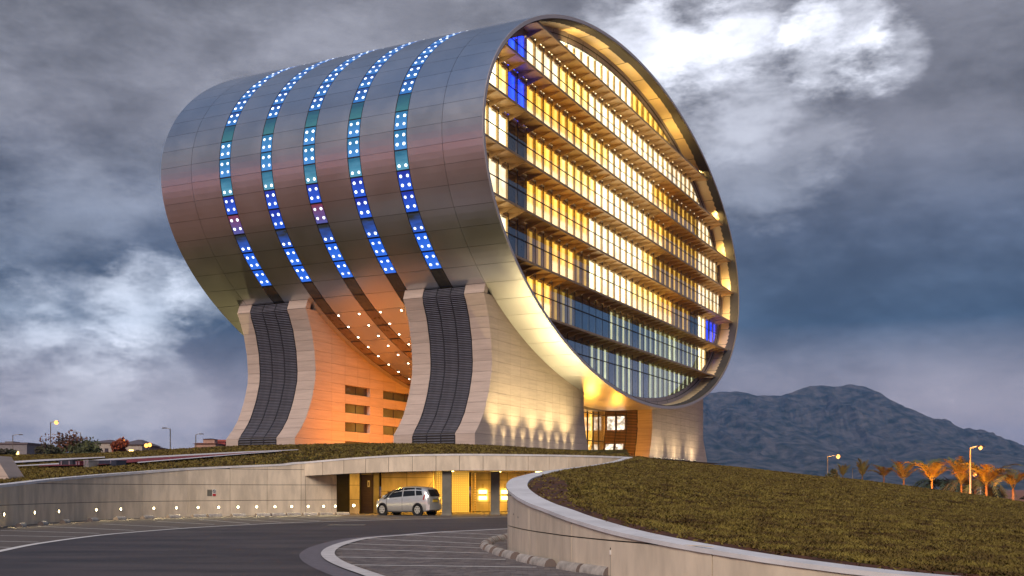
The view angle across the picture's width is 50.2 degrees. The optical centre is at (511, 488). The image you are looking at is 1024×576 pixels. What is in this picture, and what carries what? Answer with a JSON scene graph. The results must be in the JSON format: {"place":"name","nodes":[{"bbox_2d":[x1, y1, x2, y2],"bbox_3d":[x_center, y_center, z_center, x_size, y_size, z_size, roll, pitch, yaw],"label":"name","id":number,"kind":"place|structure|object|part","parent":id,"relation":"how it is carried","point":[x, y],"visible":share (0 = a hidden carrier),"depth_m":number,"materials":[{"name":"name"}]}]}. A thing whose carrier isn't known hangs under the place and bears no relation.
{"place":"outdoors","nodes":[
{"label":"outdoors","id":0,"kind":"place"},
{"bbox_2d":[0,441,48,454],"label":"building","id":1,"kind":"structure","parent":0,"point":[22,448],"depth_m":260.00,"materials":[{"name":"stone"}]},
{"bbox_2d":[14,457,104,462],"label":"path","id":2,"kind":"structure","parent":0,"point":[55,459],"depth_m":74.32,"materials":[{"name":"concrete"}]},
{"bbox_2d":[94,440,114,451],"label":"house","id":3,"kind":"structure","parent":0,"point":[105,446],"depth_m":270.00,"materials":[{"name":"stone"}]},
{"bbox_2d":[40,452,255,465],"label":"red path","id":4,"kind":"structure","parent":0,"point":[148,459],"depth_m":68.27,"materials":[{"name":"red"}]},
{"bbox_2d":[17,449,297,465],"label":"path","id":5,"kind":"structure","parent":0,"point":[166,456],"depth_m":71.90,"materials":[{"name":"concrete"}]},
{"bbox_2d":[138,451,277,462],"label":"path","id":6,"kind":"structure","parent":0,"point":[204,456],"depth_m":68.01,"materials":[{"name":"concrete"}]},
{"bbox_2d":[0,510,506,575],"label":"road","id":7,"kind":"structure","parent":0,"point":[275,549],"depth_m":27.05,"materials":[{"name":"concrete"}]},
{"bbox_2d":[0,517,485,551],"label":"edge line","id":8,"kind":"object","parent":7,"relation":"on","point":[138,531],"visible":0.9,"depth_m":34.63,"materials":[{"name":"white paint"}]},
{"bbox_2d":[0,512,506,549],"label":"parking bay","id":9,"kind":"object","parent":7,"relation":"on","point":[28,534],"visible":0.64,"depth_m":47.28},
{"bbox_2d":[15,523,26,526],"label":"wheel stop","id":10,"kind":"object","parent":9,"relation":"on","point":[21,525],"visible":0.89,"depth_m":42.47,"materials":[{"name":"concrete"}]},
{"bbox_2d":[37,521,47,524],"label":"wheel stop","id":11,"kind":"object","parent":9,"relation":"on","point":[43,523],"visible":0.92,"depth_m":44.88,"materials":[{"name":"concrete"}]},
{"bbox_2d":[59,519,70,522],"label":"wheel stop","id":12,"kind":"object","parent":9,"relation":"on","point":[65,521],"visible":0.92,"depth_m":47.54,"materials":[{"name":"concrete"}]},
{"bbox_2d":[87,518,98,520],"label":"wheel stop","id":13,"kind":"object","parent":9,"relation":"on","point":[92,519],"visible":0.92,"depth_m":50.35,"materials":[{"name":"concrete"}]},
{"bbox_2d":[113,516,125,519],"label":"wheel stop","id":14,"kind":"object","parent":9,"relation":"on","point":[120,518],"visible":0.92,"depth_m":52.90,"materials":[{"name":"concrete"}]},
{"bbox_2d":[140,515,154,518],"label":"wheel stop","id":15,"kind":"object","parent":9,"relation":"on","point":[147,517],"visible":0.92,"depth_m":54.91,"materials":[{"name":"concrete"}]},
{"bbox_2d":[0,462,336,526],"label":"retaining wall","id":16,"kind":"structure","parent":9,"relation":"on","point":[252,490],"depth_m":57.37,"materials":[{"name":"concrete"}]},
{"bbox_2d":[207,490,211,495],"bbox_3d":[-16.378,0.210,59.156,0.260,0.340,0.018,0,0,-41],"label":"information plate","id":17,"kind":"object","parent":16,"relation":"attached to","point":[209,492],"visible":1,"depth_m":59.15,"materials":[{"name":"grey metal"}]},
{"bbox_2d":[166,515,180,517],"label":"wheel stop","id":18,"kind":"object","parent":9,"relation":"on","point":[173,516],"visible":0.87,"depth_m":56.48,"materials":[{"name":"concrete"}]},
{"bbox_2d":[191,514,206,516],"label":"wheel stop","id":19,"kind":"object","parent":9,"relation":"on","point":[198,515],"visible":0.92,"depth_m":57.83,"materials":[{"name":"concrete"}]},
{"bbox_2d":[206,514,221,516],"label":"wheel stop","id":20,"kind":"object","parent":9,"relation":"on","point":[213,515],"visible":0.83,"depth_m":58.47,"materials":[{"name":"concrete"}]},
{"bbox_2d":[230,513,245,516],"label":"wheel stop","id":21,"kind":"object","parent":9,"relation":"on","point":[237,514],"visible":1,"depth_m":59.37,"materials":[{"name":"concrete"}]},
{"bbox_2d":[255,513,270,515],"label":"wheel stop","id":22,"kind":"object","parent":9,"relation":"on","point":[262,514],"visible":0.83,"depth_m":60.23,"materials":[{"name":"concrete"}]},
{"bbox_2d":[270,513,285,515],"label":"wheel stop","id":23,"kind":"object","parent":9,"relation":"on","point":[277,514],"visible":0.83,"depth_m":60.75,"materials":[{"name":"concrete"}]},
{"bbox_2d":[285,513,300,515],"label":"wheel stop","id":24,"kind":"object","parent":9,"relation":"on","point":[293,514],"visible":0.92,"depth_m":61.24,"materials":[{"name":"concrete"}]},
{"bbox_2d":[302,512,316,515],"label":"wheel stop","id":25,"kind":"object","parent":9,"relation":"on","point":[311,513],"visible":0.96,"depth_m":61.80,"materials":[{"name":"concrete"}]},
{"bbox_2d":[318,512,332,514],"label":"wheel stop","id":26,"kind":"object","parent":9,"relation":"on","point":[325,513],"visible":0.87,"depth_m":62.29,"materials":[{"name":"concrete"}]},
{"bbox_2d":[335,512,349,514],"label":"wheel stop","id":27,"kind":"object","parent":9,"relation":"on","point":[341,513],"visible":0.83,"depth_m":62.86,"materials":[{"name":"concrete"}]},
{"bbox_2d":[376,481,441,515],"bbox_3d":[-5.933,0.562,62.242,3.664,2.017,1.920,0,0,26],"label":"parked car","id":28,"kind":"object","parent":9,"relation":"on","point":[418,500],"visible":0.98,"depth_m":61.46,"materials":[{"name":"silver metal"}]},
{"bbox_3d":[-6.598,0.245,61.791,0.949,0.562,0.160,0,0,26],"label":"window","id":29,"kind":"part","parent":28,"relation":"part of","materials":[{"name":"black glass"}]},
{"bbox_3d":[-5.754,0.180,61.380,0.781,0.493,0.161,0,0,26],"label":"window","id":30,"kind":"part","parent":28,"relation":"part of","materials":[{"name":"black glass"}]},
{"bbox_3d":[-5.200,0.154,61.114,0.484,0.429,0.163,0,0,26],"label":"window","id":31,"kind":"part","parent":28,"relation":"part of","materials":[{"name":"black glass"}]},
{"bbox_3d":[-4.427,0.219,61.507,0.228,0.381,1.114,0,0,26],"label":"rear window","id":32,"kind":"part","parent":28,"relation":"part of","materials":[{"name":"black glass"}]},
{"bbox_2d":[441,471,451,515],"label":"column","id":33,"kind":"structure","parent":9,"relation":"on","point":[446,493],"depth_m":61.49,"materials":[{"name":"grey concrete"}]},
{"bbox_2d":[490,471,499,514],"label":"column","id":34,"kind":"structure","parent":9,"relation":"on","point":[495,492],"depth_m":63.34,"materials":[{"name":"grey concrete"}]},
{"bbox_2d":[299,528,506,575],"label":"gutter band","id":35,"kind":"object","parent":7,"relation":"on","point":[311,557],"visible":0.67,"depth_m":23.48,"materials":[{"name":"grey concrete"}]},
{"bbox_2d":[335,471,541,513],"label":"underpass","id":36,"kind":"object","parent":7,"relation":"on","point":[358,493],"visible":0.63,"depth_m":68.00,"materials":[{"name":"concrete"}]},
{"bbox_2d":[361,475,372,512],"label":"door","id":37,"kind":"structure","parent":36,"relation":"in","point":[366,480],"depth_m":67.01,"materials":[{"name":"brown wood"}]},
{"bbox_2d":[304,454,623,475],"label":"bridge beam","id":38,"kind":"structure","parent":36,"relation":"on","point":[459,462],"depth_m":61.51,"materials":[{"name":"concrete"}]},
{"bbox_2d":[479,484,486,499],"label":"wall sconce","id":39,"kind":"object","parent":36,"relation":"attached to","point":[482,494],"depth_m":72.88,"materials":[{"name":"glass"}]},
{"bbox_2d":[501,484,507,499],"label":"wall sconce","id":40,"kind":"object","parent":36,"relation":"attached to","point":[504,495],"depth_m":72.88,"materials":[{"name":"glass"}]},
{"bbox_2d":[328,529,601,575],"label":"parking island","id":41,"kind":"structure","parent":7,"relation":"on","point":[460,565],"depth_m":23.58,"materials":[{"name":"grey stone"}]},
{"bbox_2d":[321,529,496,575],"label":"edge band","id":42,"kind":"object","parent":41,"relation":"on","point":[328,554],"visible":0.88,"depth_m":23.69,"materials":[{"name":"white paint"}]},
{"bbox_2d":[344,543,478,547],"bbox_3d":[-2.620,1.474,28.460,4.350,0.001,0.120,0,0,30],"label":"bay line","id":43,"kind":"object","parent":41,"relation":"on","point":[412,545],"visible":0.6,"depth_m":28.46,"materials":[{"name":"white paint"}]},
{"bbox_2d":[356,549,472,552],"bbox_3d":[-2.462,1.474,26.014,4.258,0.001,0.120,0,0,26],"label":"bay line","id":44,"kind":"object","parent":41,"relation":"on","point":[402,550],"visible":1,"depth_m":25.94,"materials":[{"name":"white paint"}]},
{"bbox_2d":[367,538,480,543],"bbox_3d":[-2.477,1.474,30.905,5.056,0.001,0.120,0,0,42],"label":"bay line","id":45,"kind":"object","parent":41,"relation":"on","point":[431,541],"visible":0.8,"depth_m":30.63,"materials":[{"name":"white paint"}]},
{"bbox_2d":[347,564,504,566],"bbox_3d":[-1.384,1.474,20.923,3.744,0.001,0.120,0,0,10],"label":"bay line","id":46,"kind":"object","parent":41,"relation":"on","point":[426,565],"visible":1,"depth_m":21.03,"materials":[{"name":"white paint"}]},
{"bbox_2d":[364,557,504,559],"bbox_3d":[-1.997,1.474,23.273,3.821,0.001,0.120,0,0,13],"label":"bay line","id":47,"kind":"object","parent":41,"relation":"on","point":[432,558],"visible":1,"depth_m":23.14,"materials":[{"name":"white paint"}]},
{"bbox_2d":[480,542,488,549],"bbox_3d":[-0.633,1.426,26.995,0.252,0.182,0.842,0,0,-6],"label":"wheel stop","id":48,"kind":"object","parent":41,"relation":"on","point":[483,545],"visible":0.59,"depth_m":26.73,"materials":[{"name":"concrete"}]},
{"bbox_2d":[486,538,494,544],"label":"wheel stop","id":49,"kind":"object","parent":41,"relation":"on","point":[491,541],"visible":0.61,"depth_m":29.16,"materials":[{"name":"concrete"}]},
{"bbox_2d":[485,544,496,552],"bbox_3d":[-0.470,1.426,25.850,0.252,0.182,0.842,0,0,-9],"label":"wheel stop","id":50,"kind":"object","parent":41,"relation":"on","point":[489,548],"visible":0.61,"depth_m":25.56,"materials":[{"name":"concrete"}]},
{"bbox_2d":[489,536,498,542],"bbox_3d":[-0.537,1.426,30.574,0.252,0.182,0.842,0,0,8],"label":"wheel stop","id":51,"kind":"object","parent":41,"relation":"on","point":[495,538],"visible":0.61,"depth_m":30.45,"materials":[{"name":"concrete"}]},
{"bbox_2d":[492,547,505,555],"bbox_3d":[-0.251,1.426,24.490,0.252,0.182,0.842,0,0,-11],"label":"wheel stop","id":52,"kind":"object","parent":41,"relation":"on","point":[497,551],"visible":0.61,"depth_m":24.33,"materials":[{"name":"concrete"}]},
{"bbox_2d":[497,535,505,540],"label":"wheel stop","id":53,"kind":"object","parent":41,"relation":"on","point":[501,537],"visible":0.61,"depth_m":31.32,"materials":[{"name":"concrete"}]},
{"bbox_2d":[501,550,519,558],"bbox_3d":[-0.014,1.426,23.544,0.252,0.182,0.842,0,0,-13],"label":"wheel stop","id":54,"kind":"object","parent":41,"relation":"on","point":[509,554],"visible":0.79,"depth_m":23.31,"materials":[{"name":"concrete"}]},
{"bbox_2d":[516,554,532,563],"bbox_3d":[0.308,1.426,22.158,0.252,0.182,0.842,0,0,-15],"label":"wheel stop","id":55,"kind":"object","parent":41,"relation":"on","point":[524,558],"visible":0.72,"depth_m":22.03,"materials":[{"name":"concrete"}]},
{"bbox_2d":[529,556,556,566],"bbox_3d":[0.597,1.426,21.239,0.252,0.182,0.842,0,0,-19],"label":"wheel stop","id":56,"kind":"object","parent":41,"relation":"on","point":[541,561],"visible":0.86,"depth_m":20.99,"materials":[{"name":"concrete"}]},
{"bbox_2d":[556,561,582,571],"bbox_3d":[1.092,1.426,19.917,0.252,0.182,0.842,0,0,-23],"label":"wheel stop","id":57,"kind":"object","parent":41,"relation":"on","point":[569,566],"visible":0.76,"depth_m":19.82,"materials":[{"name":"concrete"}]},
{"bbox_2d":[579,564,607,575],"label":"wheel stop","id":58,"kind":"object","parent":41,"relation":"on","point":[594,569],"visible":0.83,"depth_m":19.00,"materials":[{"name":"concrete"}]},
{"bbox_2d":[506,457,953,575],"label":"nose wall","id":59,"kind":"structure","parent":7,"relation":"on","point":[538,526],"depth_m":18.27,"materials":[{"name":"concrete"}]},
{"bbox_2d":[609,548,610,575],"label":"outdoor tap","id":60,"kind":"object","parent":59,"relation":"attached to","point":[610,560],"visible":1,"depth_m":18.62,"materials":[{"name":"metal"}]},
{"bbox_2d":[0,442,632,486],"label":"lawn","id":61,"kind":"structure","parent":0,"point":[623,451],"depth_m":70.15,"materials":[{"name":"green plant"}]},
{"bbox_2d":[0,448,17,454],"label":"leafy bush","id":62,"kind":"object","parent":61,"relation":"on","point":[7,451],"visible":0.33,"depth_m":119.52,"materials":[{"name":"green plant"}]},
{"bbox_2d":[0,456,23,478],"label":"stone plinth","id":63,"kind":"structure","parent":61,"relation":"on","point":[9,468],"depth_m":49.18,"materials":[{"name":"stone"}]},
{"bbox_2d":[34,442,65,453],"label":"leafy bush","id":64,"kind":"object","parent":61,"relation":"on","point":[49,449],"visible":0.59,"depth_m":124.06,"materials":[{"name":"green plant"}]},
{"bbox_2d":[39,429,87,453],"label":"leafy bush","id":65,"kind":"object","parent":61,"relation":"on","point":[60,441],"visible":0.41,"depth_m":127.53,"materials":[{"name":"green plant"}]},
{"bbox_2d":[59,460,79,466],"bbox_3d":[-25.387,-1.441,62.856,1.230,0.380,0.760,0,0,31],"label":"crate","id":66,"kind":"object","parent":61,"relation":"on","point":[66,463],"visible":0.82,"depth_m":62.47,"materials":[{"name":"paint"}]},
{"bbox_2d":[75,461,83,466],"bbox_3d":[-24.473,-1.411,62.315,0.411,0.340,0.760,0,0,29],"label":"crate","id":67,"kind":"object","parent":61,"relation":"on","point":[79,463],"visible":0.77,"depth_m":62.00,"materials":[{"name":"paint"}]},
{"bbox_2d":[63,437,102,453],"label":"leafy bush","id":68,"kind":"object","parent":61,"relation":"on","point":[85,446],"visible":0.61,"depth_m":120.69,"materials":[{"name":"green plant"}]},
{"bbox_2d":[83,460,98,466],"bbox_3d":[-23.713,-1.417,61.528,0.439,0.420,0.760,0,0,28],"label":"crate","id":69,"kind":"object","parent":61,"relation":"on","point":[90,463],"visible":0.93,"depth_m":61.31,"materials":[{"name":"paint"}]},
{"bbox_2d":[99,460,126,465],"bbox_3d":[-23.189,-1.474,62.727,2.201,0.340,0.760,0,0,30],"label":"crate","id":70,"kind":"object","parent":61,"relation":"on","point":[112,462],"visible":0.59,"depth_m":62.21,"materials":[{"name":"paint"}]},
{"bbox_2d":[110,437,129,451],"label":"leafy tree","id":71,"kind":"object","parent":61,"relation":"on","point":[119,444],"visible":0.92,"depth_m":125.66,"materials":[{"name":"red plant"}]},
{"bbox_2d":[330,524,366,524],"bbox_3d":[-6.860,1.494,45.450,1.520,0.012,0.900,0,0,0],"label":"manhole cover","id":72,"kind":"object","parent":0,"point":[348,524],"visible":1,"depth_m":45.71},
{"bbox_2d":[0,0,1023,448],"label":"sky","id":73,"kind":"structure","parent":0,"point":[864,158],"materials":[{"name":"grey"}]},
{"bbox_2d":[655,458,719,463],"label":"forecourt","id":74,"kind":"structure","parent":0,"point":[692,461],"depth_m":133.84,"materials":[{"name":"grey concrete"}]},
{"bbox_2d":[161,14,738,461],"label":"office building","id":75,"kind":"structure","parent":74,"relation":"on","point":[517,232],"depth_m":90.11,"materials":[{"name":"silver metal"}]},
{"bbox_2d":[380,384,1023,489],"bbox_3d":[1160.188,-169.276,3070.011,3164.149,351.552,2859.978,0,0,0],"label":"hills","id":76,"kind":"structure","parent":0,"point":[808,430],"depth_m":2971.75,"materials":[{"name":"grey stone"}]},
{"bbox_2d":[380,490,1023,509],"bbox_3d":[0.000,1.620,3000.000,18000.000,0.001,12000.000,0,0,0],"label":"ground","id":77,"kind":"structure","parent":0,"point":[1019,494],"depth_m":318.32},
{"bbox_2d":[50,421,58,443],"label":"street lamp","id":78,"kind":"object","parent":77,"relation":"on","point":[56,422],"visible":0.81,"depth_m":189.93,"materials":[{"name":"metal"}]},
{"bbox_2d":[126,440,160,450],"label":"house","id":79,"kind":"structure","parent":77,"relation":"on","point":[136,445],"depth_m":240.71,"materials":[{"name":"stone"}]},
{"bbox_2d":[162,427,170,448],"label":"street lamp","id":80,"kind":"object","parent":77,"relation":"on","point":[170,434],"visible":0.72,"depth_m":169.94,"materials":[{"name":"metal"}]},
{"bbox_2d":[194,438,222,447],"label":"house","id":81,"kind":"structure","parent":77,"relation":"on","point":[209,442],"depth_m":230.64,"materials":[{"name":"beige tile"}]},
{"bbox_2d":[218,440,225,445],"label":"house","id":82,"kind":"structure","parent":77,"relation":"on","point":[223,442],"depth_m":236.00,"materials":[{"name":"red tile"}]},
{"bbox_2d":[825,469,839,476],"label":"leafy bush","id":83,"kind":"object","parent":77,"relation":"on","point":[834,472],"visible":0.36,"depth_m":139.75,"materials":[{"name":"green plant"}]},
{"bbox_2d":[827,455,840,472],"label":"street lamp","id":84,"kind":"object","parent":77,"relation":"on","point":[837,456],"visible":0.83,"depth_m":164.93,"materials":[{"name":"metal"}]},
{"bbox_2d":[836,464,849,476],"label":"palm tree","id":85,"kind":"object","parent":77,"relation":"on","point":[843,469],"visible":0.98,"depth_m":149.90,"materials":[{"name":"green plant"}]},
{"bbox_2d":[856,458,872,478],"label":"palm tree","id":86,"kind":"object","parent":77,"relation":"on","point":[862,468],"visible":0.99,"depth_m":145.78,"materials":[{"name":"green plant"}]},
{"bbox_2d":[866,464,896,482],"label":"palm tree","id":87,"kind":"object","parent":77,"relation":"on","point":[884,472],"visible":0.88,"depth_m":139.81,"materials":[{"name":"brown plant"}]},
{"bbox_2d":[888,459,920,484],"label":"palm tree","id":88,"kind":"object","parent":77,"relation":"on","point":[901,472],"visible":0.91,"depth_m":133.70,"materials":[{"name":"plant"}]},
{"bbox_2d":[905,458,952,488],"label":"palm tree","id":89,"kind":"object","parent":77,"relation":"on","point":[932,468],"visible":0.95,"depth_m":125.67,"materials":[{"name":"orange plant"}]},
{"bbox_2d":[908,476,979,493],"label":"bush","id":90,"kind":"object","parent":77,"relation":"on","point":[939,482],"visible":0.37,"depth_m":148.50,"materials":[{"name":"green plant"}]},
{"bbox_2d":[944,456,974,492],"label":"palm tree","id":91,"kind":"object","parent":77,"relation":"on","point":[957,467],"visible":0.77,"depth_m":123.61,"materials":[{"name":"orange plant"}]},
{"bbox_2d":[969,445,984,493],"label":"street lamp","id":92,"kind":"object","parent":77,"relation":"on","point":[980,447],"visible":0.94,"depth_m":117.92,"materials":[{"name":"metal"}]},
{"bbox_2d":[942,476,1018,499],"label":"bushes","id":93,"kind":"object","parent":77,"relation":"on","point":[978,483],"visible":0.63,"depth_m":133.47,"materials":[{"name":"green plant"}]},
{"bbox_2d":[949,463,1022,495],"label":"palm tree","id":94,"kind":"object","parent":77,"relation":"on","point":[987,476],"visible":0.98,"depth_m":119.42,"materials":[{"name":"orange plant"}]},
{"bbox_2d":[971,485,1004,497],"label":"leafy bush","id":95,"kind":"object","parent":77,"relation":"on","point":[1000,494],"visible":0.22,"depth_m":198.29,"materials":[{"name":"green plant"}]},
{"bbox_2d":[975,470,1023,499],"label":"palm tree","id":96,"kind":"object","parent":77,"relation":"on","point":[1009,477],"visible":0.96,"depth_m":117.72,"materials":[{"name":"orange plant"}]},
{"bbox_2d":[527,456,1023,575],"bbox_3d":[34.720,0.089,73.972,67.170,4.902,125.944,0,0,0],"label":"grass bank","id":97,"kind":"structure","parent":0,"point":[946,570],"depth_m":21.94,"materials":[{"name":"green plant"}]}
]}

